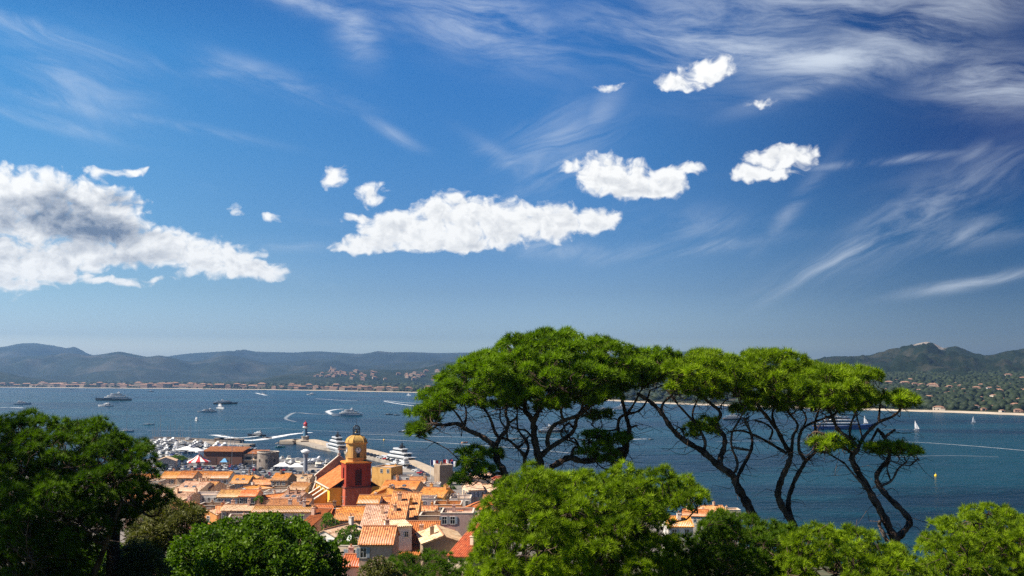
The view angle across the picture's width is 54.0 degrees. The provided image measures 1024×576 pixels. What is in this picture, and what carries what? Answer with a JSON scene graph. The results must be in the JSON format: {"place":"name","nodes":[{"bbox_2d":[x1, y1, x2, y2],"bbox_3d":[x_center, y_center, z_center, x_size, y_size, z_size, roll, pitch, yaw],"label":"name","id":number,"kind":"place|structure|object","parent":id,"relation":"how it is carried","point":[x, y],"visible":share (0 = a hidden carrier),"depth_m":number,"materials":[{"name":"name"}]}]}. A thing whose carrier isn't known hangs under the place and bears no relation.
{"place":"outdoors","nodes":[
{"label":"outdoors","id":0,"kind":"place"},
{"bbox_2d":[0,372,71,383],"bbox_3d":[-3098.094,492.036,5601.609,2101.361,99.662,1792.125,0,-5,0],"label":"hill","id":1,"kind":"structure","parent":0,"point":[5,377],"depth_m":5315.40,"materials":[{"name":"green plant"}]},
{"bbox_2d":[0,352,451,382],"bbox_3d":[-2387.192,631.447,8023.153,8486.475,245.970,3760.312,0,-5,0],"label":"hills","id":2,"kind":"structure","parent":0,"point":[118,366],"depth_m":7270.26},
{"bbox_2d":[127,458,427,478],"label":"car park","id":3,"kind":"structure","parent":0,"point":[298,469],"depth_m":516.55,"materials":[{"name":"grey asphalt"}]},
{"bbox_2d":[187,449,210,468],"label":"carousel","id":4,"kind":"object","parent":3,"relation":"on","point":[199,459],"visible":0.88,"depth_m":529.48,"materials":[{"name":"red"}]},
{"bbox_2d":[301,449,309,472],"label":"signal column","id":5,"kind":"structure","parent":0,"point":[305,452],"depth_m":502.67,"materials":[{"name":"grey"}]},
{"bbox_2d":[0,343,770,365],"bbox_3d":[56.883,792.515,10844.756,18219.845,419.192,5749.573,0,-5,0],"label":"mountains","id":6,"kind":"structure","parent":0,"point":[379,358],"depth_m":10351.78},
{"bbox_2d":[248,362,592,384],"bbox_3d":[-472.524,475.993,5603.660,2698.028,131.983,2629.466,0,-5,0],"label":"hill","id":7,"kind":"structure","parent":0,"point":[391,376],"depth_m":5063.03,"materials":[{"name":"green plant"}]},
{"bbox_2d":[7,459,838,575],"bbox_3d":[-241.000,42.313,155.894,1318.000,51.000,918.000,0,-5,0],"label":"ground","id":8,"kind":"structure","parent":0,"point":[820,572],"depth_m":264.52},
{"bbox_2d":[0,406,167,575],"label":"pine","id":9,"kind":"object","parent":8,"relation":"on","point":[28,539],"visible":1,"depth_m":34.80,"materials":[{"name":"green plant"}]},
{"bbox_2d":[51,542,128,575],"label":"shrub","id":10,"kind":"object","parent":8,"relation":"on","point":[101,567],"visible":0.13,"depth_m":43.08,"materials":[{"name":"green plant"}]},
{"bbox_2d":[98,536,174,575],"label":"shrub","id":11,"kind":"object","parent":8,"relation":"on","point":[140,558],"visible":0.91,"depth_m":38.21,"materials":[{"name":"green plant"}]},
{"bbox_2d":[106,483,177,575],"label":"pine","id":12,"kind":"object","parent":8,"relation":"on","point":[153,497],"visible":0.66,"depth_m":38.06,"materials":[{"name":"green plant"}]},
{"bbox_2d":[121,496,209,560],"bbox_3d":[-17.206,15.857,48.857,5.236,11.597,5.010,0,-5,0],"label":"olive tree","id":13,"kind":"object","parent":8,"relation":"on","point":[189,513],"visible":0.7,"depth_m":48.03,"materials":[{"name":"green plant"}]},
{"bbox_2d":[155,456,177,467],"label":"boathouse","id":14,"kind":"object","parent":8,"relation":"on","point":[168,460],"visible":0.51,"depth_m":524.71,"materials":[{"name":"grey paint"}]},
{"bbox_2d":[159,464,180,484],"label":"town house","id":15,"kind":"structure","parent":8,"relation":"on","point":[170,477],"depth_m":380.18,"materials":[{"name":"orange tile"}]},
{"bbox_2d":[174,486,200,503],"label":"town house","id":16,"kind":"structure","parent":8,"relation":"on","point":[195,495],"depth_m":284.44,"materials":[{"name":"pink paint"}]},
{"bbox_2d":[176,468,202,484],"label":"town house","id":17,"kind":"structure","parent":8,"relation":"on","point":[182,477],"depth_m":376.68,"materials":[{"name":"pink paint"}]},
{"bbox_2d":[174,473,213,491],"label":"town house","id":18,"kind":"structure","parent":8,"relation":"on","point":[200,485],"depth_m":326.47,"materials":[{"name":"beige paint"}]},
{"bbox_2d":[199,467,213,480],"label":"town house","id":19,"kind":"structure","parent":8,"relation":"on","point":[209,474],"depth_m":393.41,"materials":[{"name":"orange tile"}]},
{"bbox_2d":[198,490,219,502],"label":"town house","id":20,"kind":"structure","parent":8,"relation":"on","point":[207,496],"depth_m":286.75,"materials":[{"name":"white paint"}]},
{"bbox_2d":[204,502,223,523],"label":"town house","id":21,"kind":"structure","parent":8,"relation":"on","point":[212,516],"depth_m":252.53,"materials":[{"name":"orange paint"}]},
{"bbox_2d":[201,473,227,490],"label":"town house","id":22,"kind":"structure","parent":8,"relation":"on","point":[217,485],"depth_m":332.55,"materials":[{"name":"brown tile"}]},
{"bbox_2d":[200,500,229,509],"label":"town house","id":23,"kind":"structure","parent":8,"relation":"on","point":[211,504],"depth_m":270.13,"materials":[{"name":"brown stone"}]},
{"bbox_2d":[209,470,235,483],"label":"town house","id":24,"kind":"structure","parent":8,"relation":"on","point":[225,475],"depth_m":390.01,"materials":[{"name":"tile"}]},
{"bbox_2d":[215,480,241,503],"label":"town house","id":25,"kind":"structure","parent":8,"relation":"on","point":[228,494],"depth_m":285.17,"materials":[{"name":"orange tile"}]},
{"bbox_2d":[203,446,269,464],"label":"harbour hall","id":26,"kind":"structure","parent":8,"relation":"on","point":[232,455],"depth_m":547.57,"materials":[{"name":"brown tile"}]},
{"bbox_2d":[220,497,258,518],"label":"town house","id":27,"kind":"structure","parent":8,"relation":"on","point":[227,510],"depth_m":248.96,"materials":[{"name":"pink paint"}]},
{"bbox_2d":[230,470,254,488],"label":"town house","id":28,"kind":"structure","parent":8,"relation":"on","point":[246,480],"depth_m":358.04,"materials":[{"name":"orange tile"}]},
{"bbox_2d":[238,486,263,504],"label":"town house","id":29,"kind":"structure","parent":8,"relation":"on","point":[245,494],"depth_m":285.45,"materials":[{"name":"orange tile"}]},
{"bbox_2d":[157,510,350,575],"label":"oak","id":30,"kind":"object","parent":8,"relation":"on","point":[269,543],"visible":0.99,"depth_m":41.02,"materials":[{"name":"green plant"}]},
{"bbox_2d":[238,481,274,491],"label":"town house","id":31,"kind":"structure","parent":8,"relation":"on","point":[253,485],"depth_m":325.28,"materials":[{"name":"orange tile"}]},
{"bbox_2d":[253,475,270,486],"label":"town house","id":32,"kind":"structure","parent":8,"relation":"on","point":[264,482],"depth_m":329.71,"materials":[{"name":"orange tile"}]},
{"bbox_2d":[257,451,278,469],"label":"round tower","id":33,"kind":"structure","parent":8,"relation":"on","point":[267,460],"depth_m":522.60,"materials":[{"name":"grey stone"}]},
{"bbox_2d":[261,491,284,504],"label":"town house","id":34,"kind":"structure","parent":8,"relation":"on","point":[267,498],"depth_m":292.18,"materials":[{"name":"orange tile"}]},
{"bbox_2d":[263,489,286,494],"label":"town house","id":35,"kind":"structure","parent":8,"relation":"on","point":[269,491],"depth_m":313.85,"materials":[{"name":"white paint"}]},
{"bbox_2d":[273,480,289,488],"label":"town house","id":36,"kind":"structure","parent":8,"relation":"on","point":[286,486],"depth_m":337.83,"materials":[{"name":"brown stone"}]},
{"bbox_2d":[270,470,296,485],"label":"town house","id":37,"kind":"structure","parent":8,"relation":"on","point":[290,478],"depth_m":365.81,"materials":[{"name":"orange tile"}]},
{"bbox_2d":[251,492,317,522],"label":"town house","id":38,"kind":"structure","parent":8,"relation":"on","point":[290,509],"depth_m":220.74,"materials":[{"name":"orange tile"}]},
{"bbox_2d":[267,494,311,504],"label":"town house","id":39,"kind":"structure","parent":8,"relation":"on","point":[282,501],"depth_m":266.17,"materials":[{"name":"orange tile"}]},
{"bbox_2d":[280,482,313,504],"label":"town house","id":40,"kind":"structure","parent":8,"relation":"on","point":[288,493],"depth_m":287.77,"materials":[{"name":"pink paint"}]},
{"bbox_2d":[289,477,313,492],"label":"town house","id":41,"kind":"structure","parent":8,"relation":"on","point":[307,485],"depth_m":330.51,"materials":[{"name":"orange tile"}]},
{"bbox_2d":[294,472,314,483],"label":"town house","id":42,"kind":"structure","parent":8,"relation":"on","point":[302,477],"depth_m":386.13,"materials":[{"name":"beige paint"}]},
{"bbox_2d":[300,505,331,539],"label":"town house","id":43,"kind":"structure","parent":8,"relation":"on","point":[315,517],"depth_m":216.35,"materials":[{"name":"orange tile"}]},
{"bbox_2d":[314,500,333,513],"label":"town house","id":44,"kind":"structure","parent":8,"relation":"on","point":[328,505],"depth_m":227.60,"materials":[{"name":"tile"}]},
{"bbox_2d":[320,512,339,529],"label":"garden tree","id":45,"kind":"object","parent":8,"relation":"on","point":[326,516],"visible":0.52,"depth_m":201.22,"materials":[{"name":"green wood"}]},
{"bbox_2d":[318,508,361,541],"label":"town house","id":46,"kind":"structure","parent":8,"relation":"on","point":[329,532],"depth_m":186.91,"materials":[{"name":"white paint"}]},
{"bbox_2d":[309,447,380,505],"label":"church nave","id":47,"kind":"structure","parent":8,"relation":"on","point":[326,486],"depth_m":317.79,"materials":[{"name":"orange tile"}]},
{"bbox_2d":[334,524,360,544],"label":"garden tree","id":48,"kind":"object","parent":8,"relation":"on","point":[346,532],"visible":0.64,"depth_m":174.36,"materials":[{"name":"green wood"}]},
{"bbox_2d":[331,499,365,525],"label":"town house","id":49,"kind":"structure","parent":8,"relation":"on","point":[343,513],"depth_m":224.97,"materials":[{"name":"orange tile"}]},
{"bbox_2d":[338,535,358,557],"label":"town house","id":50,"kind":"structure","parent":8,"relation":"on","point":[344,548],"depth_m":170.98,"materials":[{"name":"beige paint"}]},
{"bbox_2d":[343,537,359,575],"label":"town house","id":51,"kind":"structure","parent":8,"relation":"on","point":[351,555],"depth_m":155.31,"materials":[{"name":"tile"}]},
{"bbox_2d":[339,419,372,505],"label":"bell tower","id":52,"kind":"structure","parent":8,"relation":"on","point":[356,471],"depth_m":308.36,"materials":[{"name":"brown paint"}]},
{"bbox_2d":[356,491,382,505],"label":"town house","id":53,"kind":"structure","parent":8,"relation":"on","point":[365,499],"depth_m":254.78,"materials":[{"name":"orange tile"}]},
{"bbox_2d":[360,504,389,525],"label":"town house","id":54,"kind":"structure","parent":8,"relation":"on","point":[374,514],"depth_m":210.46,"materials":[{"name":"beige tile"}]},
{"bbox_2d":[357,511,399,575],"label":"town house","id":55,"kind":"structure","parent":8,"relation":"on","point":[377,540],"depth_m":152.31,"materials":[{"name":"orange tile"}]},
{"bbox_2d":[357,547,369,557],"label":"window","id":56,"kind":"structure","parent":55,"relation":"in","point":[362,552],"depth_m":151.33,"materials":[{"name":"paint"}]},
{"bbox_2d":[357,555,401,575],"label":"shrub","id":57,"kind":"object","parent":8,"relation":"on","point":[384,569],"visible":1,"depth_m":60.17,"materials":[{"name":"green plant"}]},
{"bbox_2d":[372,463,402,488],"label":"town house","id":58,"kind":"structure","parent":8,"relation":"on","point":[381,474],"depth_m":387.66,"materials":[{"name":"paint"}]},
{"bbox_2d":[371,483,407,495],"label":"town house","id":59,"kind":"structure","parent":8,"relation":"on","point":[388,490],"depth_m":288.56,"materials":[{"name":"orange tile"}]},
{"bbox_2d":[382,518,412,551],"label":"town house","id":60,"kind":"structure","parent":8,"relation":"on","point":[404,526],"depth_m":170.10,"materials":[{"name":"white paint"}]},
{"bbox_2d":[387,491,410,519],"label":"town house","id":61,"kind":"structure","parent":8,"relation":"on","point":[399,507],"depth_m":207.69,"materials":[{"name":"orange tile"}]},
{"bbox_2d":[380,475,425,491],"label":"town house","id":62,"kind":"structure","parent":8,"relation":"on","point":[416,485],"depth_m":319.83,"materials":[{"name":"orange tile"}]},
{"bbox_2d":[393,474,412,479],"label":"town house","id":63,"kind":"structure","parent":8,"relation":"on","point":[404,476],"depth_m":386.68,"materials":[{"name":"white paint"}]},
{"bbox_2d":[409,492,421,519],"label":"town house","id":64,"kind":"structure","parent":8,"relation":"on","point":[415,506],"depth_m":217.58,"materials":[{"name":"tile"}]},
{"bbox_2d":[409,469,427,482],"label":"town house","id":65,"kind":"structure","parent":8,"relation":"on","point":[423,478],"depth_m":365.18,"materials":[{"name":"orange tile"}]},
{"bbox_2d":[399,520,440,575],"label":"town house","id":66,"kind":"structure","parent":8,"relation":"on","point":[419,525],"depth_m":178.04,"materials":[{"name":"pink paint"}]},
{"bbox_2d":[379,547,478,575],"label":"pine","id":67,"kind":"object","parent":8,"relation":"on","point":[418,569],"visible":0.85,"depth_m":63.60,"materials":[{"name":"green plant"}]},
{"bbox_2d":[421,494,436,504],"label":"town house","id":68,"kind":"structure","parent":8,"relation":"on","point":[424,498],"depth_m":265.35,"materials":[{"name":"beige paint"}]},
{"bbox_2d":[419,495,440,519],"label":"town house","id":69,"kind":"structure","parent":8,"relation":"on","point":[429,515],"depth_m":205.24,"materials":[{"name":"grey paint"}]},
{"bbox_2d":[421,494,438,510],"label":"town house","id":70,"kind":"structure","parent":8,"relation":"on","point":[432,506],"depth_m":231.42,"materials":[{"name":"tile"}]},
{"bbox_2d":[420,478,455,499],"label":"town house","id":71,"kind":"structure","parent":8,"relation":"on","point":[445,490],"depth_m":291.27,"materials":[{"name":"tile"}]},
{"bbox_2d":[415,524,461,575],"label":"town house","id":72,"kind":"structure","parent":8,"relation":"on","point":[437,537],"depth_m":166.13,"materials":[{"name":"brown stone"}]},
{"bbox_2d":[434,461,452,484],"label":"square tower","id":73,"kind":"structure","parent":8,"relation":"on","point":[443,472],"depth_m":435.00,"materials":[{"name":"brown stone"}]},
{"bbox_2d":[434,494,462,510],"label":"town house","id":74,"kind":"structure","parent":8,"relation":"on","point":[441,504],"depth_m":253.11,"materials":[{"name":"orange paint"}]},
{"bbox_2d":[439,491,474,535],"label":"town house","id":75,"kind":"structure","parent":8,"relation":"on","point":[452,518],"depth_m":201.09,"materials":[{"name":"paint"}]},
{"bbox_2d":[449,482,471,506],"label":"town house","id":76,"kind":"structure","parent":8,"relation":"on","point":[466,499],"depth_m":285.23,"materials":[{"name":"white paint"}]},
{"bbox_2d":[446,522,490,574],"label":"town house","id":77,"kind":"structure","parent":8,"relation":"on","point":[462,547],"depth_m":162.54,"materials":[{"name":"orange tile"}]},
{"bbox_2d":[461,482,484,502],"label":"town house","id":78,"kind":"structure","parent":8,"relation":"on","point":[477,495],"depth_m":296.94,"materials":[{"name":"beige paint"}]},
{"bbox_2d":[399,346,547,553],"bbox_3d":[-2.124,13.103,53.849,8.198,20.052,6.657,0,-5,0],"label":"umbrella pine","id":79,"kind":"object","parent":8,"relation":"on","point":[447,392],"visible":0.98,"depth_m":53.62,"materials":[{"name":"green plant"}]},
{"bbox_2d":[465,497,493,517],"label":"town house","id":80,"kind":"structure","parent":8,"relation":"on","point":[473,505],"depth_m":241.40,"materials":[{"name":"pink paint"}]},
{"bbox_2d":[482,480,494,493],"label":"town house","id":81,"kind":"structure","parent":8,"relation":"on","point":[486,490],"depth_m":301.86,"materials":[{"name":"beige paint"}]},
{"bbox_2d":[466,325,658,565],"bbox_3d":[2.922,12.803,56.061,11.331,21.886,11.829,0,-5,0],"label":"umbrella pine","id":82,"kind":"object","parent":8,"relation":"on","point":[543,366],"visible":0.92,"depth_m":54.70,"materials":[{"name":"green plant"}]},
{"bbox_2d":[463,458,712,575],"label":"pine","id":83,"kind":"object","parent":8,"relation":"on","point":[557,540],"visible":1,"depth_m":33.65,"materials":[{"name":"green plant"}]},
{"bbox_2d":[544,343,682,498],"bbox_3d":[6.110,13.957,59.132,9.560,21.400,8.136,0,-5,0],"label":"umbrella pine","id":84,"kind":"object","parent":8,"relation":"on","point":[612,454],"visible":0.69,"depth_m":58.12,"materials":[{"name":"green plant"}]},
{"bbox_2d":[662,513,693,552],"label":"town house","id":85,"kind":"structure","parent":8,"relation":"on","point":[681,527],"depth_m":210.26,"materials":[{"name":"tile"}]},
{"bbox_2d":[682,506,709,524],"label":"town house","id":86,"kind":"structure","parent":8,"relation":"on","point":[702,513],"depth_m":336.62,"materials":[{"name":"orange tile"}]},
{"bbox_2d":[624,346,768,556],"bbox_3d":[10.627,13.241,55.019,8.186,20.407,7.381,4,-6,-35],"label":"umbrella pine","id":87,"kind":"object","parent":8,"relation":"on","point":[693,371],"visible":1,"depth_m":55.00,"materials":[{"name":"green plant"}]},
{"bbox_2d":[697,502,724,513],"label":"town house","id":88,"kind":"structure","parent":8,"relation":"on","point":[713,506],"depth_m":351.93,"materials":[{"name":"orange paint"}]},
{"bbox_2d":[658,506,811,575],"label":"pine","id":89,"kind":"object","parent":8,"relation":"on","point":[716,549],"visible":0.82,"depth_m":37.34,"materials":[{"name":"green plant"}]},
{"bbox_2d":[726,345,846,528],"bbox_3d":[15.591,13.600,56.983,8.259,20.884,9.300,0,-5,0],"label":"umbrella pine","id":90,"kind":"object","parent":8,"relation":"on","point":[769,383],"visible":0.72,"depth_m":56.74,"materials":[{"name":"green plant"}]},
{"bbox_2d":[770,517,941,575],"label":"pine","id":91,"kind":"object","parent":8,"relation":"on","point":[890,560],"visible":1,"depth_m":35.90,"materials":[{"name":"green plant"}]},
{"bbox_2d":[788,360,933,568],"bbox_3d":[18.499,13.271,52.787,7.001,19.107,8.348,-2,-6,26],"label":"umbrella pine","id":92,"kind":"object","parent":8,"relation":"on","point":[841,387],"visible":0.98,"depth_m":52.92,"materials":[{"name":"green plant"}]},
{"bbox_2d":[912,500,1023,575],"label":"pine","id":93,"kind":"object","parent":8,"relation":"on","point":[998,547],"visible":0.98,"depth_m":39.38,"materials":[{"name":"green plant"}]},
{"bbox_2d":[0,387,1023,575],"bbox_3d":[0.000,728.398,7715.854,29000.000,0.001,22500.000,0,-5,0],"label":"sea","id":94,"kind":"structure","parent":0,"point":[972,471],"depth_m":811.10,"materials":[{"name":"liquid"}]},
{"bbox_2d":[95,391,132,400],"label":"super yacht","id":95,"kind":"object","parent":94,"relation":"on","point":[118,396],"visible":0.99,"depth_m":2070.60,"materials":[{"name":"grey metal"}]},
{"bbox_2d":[150,439,255,446],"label":"harbour mole","id":96,"kind":"object","parent":94,"relation":"in","point":[244,445],"visible":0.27,"depth_m":726.48,"materials":[{"name":"concrete"}]},
{"bbox_2d":[153,437,240,442],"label":"mole wall","id":97,"kind":"structure","parent":96,"relation":"on","point":[202,439],"depth_m":753.72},
{"bbox_2d":[326,432,345,453],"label":"super yacht","id":98,"kind":"object","parent":94,"relation":"on","point":[334,443],"visible":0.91,"depth_m":664.46,"materials":[{"name":"grey metal"}]},
{"bbox_2d":[279,442,404,468],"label":"jetty","id":99,"kind":"object","parent":94,"relation":"in","point":[325,448],"visible":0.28,"depth_m":695.64,"materials":[{"name":"concrete"}]},
{"bbox_2d":[280,439,308,441],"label":"jetty head","id":100,"kind":"object","parent":99,"relation":"on","point":[293,440],"visible":0.91,"depth_m":745.19},
{"bbox_2d":[301,420,308,439],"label":"lighthouse","id":101,"kind":"object","parent":100,"relation":"on","point":[305,436],"visible":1,"depth_m":749.86,"materials":[{"name":"concrete"}]},
{"bbox_2d":[309,439,433,475],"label":"jetty wall","id":102,"kind":"structure","parent":99,"relation":"on","point":[421,465],"depth_m":553.62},
{"bbox_2d":[332,408,362,415],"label":"super yacht","id":103,"kind":"object","parent":94,"relation":"on","point":[350,412],"visible":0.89,"depth_m":1269.11,"materials":[{"name":"grey"}]},
{"bbox_2d":[382,443,416,460],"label":"super yacht","id":104,"kind":"object","parent":94,"relation":"on","point":[400,452],"visible":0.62,"depth_m":573.43,"materials":[{"name":"grey metal"}]},
{"bbox_2d":[397,458,410,468],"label":"motor boat","id":105,"kind":"object","parent":94,"relation":"on","point":[404,462],"visible":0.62,"depth_m":534.83,"materials":[{"name":"grey"}]},
{"bbox_2d":[539,423,568,432],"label":"super yacht","id":106,"kind":"object","parent":94,"relation":"on","point":[544,430],"visible":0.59,"depth_m":893.87,"materials":[{"name":"grey"}]},
{"bbox_2d":[813,415,872,429],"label":"super yacht","id":107,"kind":"object","parent":94,"relation":"on","point":[843,422],"visible":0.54,"depth_m":946.35,"materials":[{"name":"blue"}]},
{"bbox_2d":[0,0,1023,359],"label":"sky","id":108,"kind":"structure","parent":0,"point":[818,178],"materials":[{"name":"blue"}]},
{"bbox_2d":[21,372,1023,415],"bbox_3d":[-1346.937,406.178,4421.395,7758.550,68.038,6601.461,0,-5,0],"label":"coast","id":109,"kind":"structure","parent":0,"point":[732,400],"depth_m":1829.54},
{"bbox_2d":[0,370,1023,411],"bbox_3d":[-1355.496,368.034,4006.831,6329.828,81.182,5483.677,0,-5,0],"label":"forest","id":110,"kind":"object","parent":109,"relation":"on","point":[968,398],"visible":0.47,"depth_m":2245.87,"materials":[{"name":"green plant"}]},
{"bbox_2d":[23,387,1023,414],"bbox_3d":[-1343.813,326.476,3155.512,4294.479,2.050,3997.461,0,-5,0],"label":"beach","id":111,"kind":"structure","parent":0,"point":[980,412],"depth_m":1757.36,"materials":[{"name":"beige sand"}]},
{"bbox_2d":[665,342,1023,380],"bbox_3d":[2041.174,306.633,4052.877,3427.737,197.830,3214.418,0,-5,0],"label":"hill","id":112,"kind":"structure","parent":0,"point":[927,357],"depth_m":3558.09,"materials":[{"name":"green plant"}]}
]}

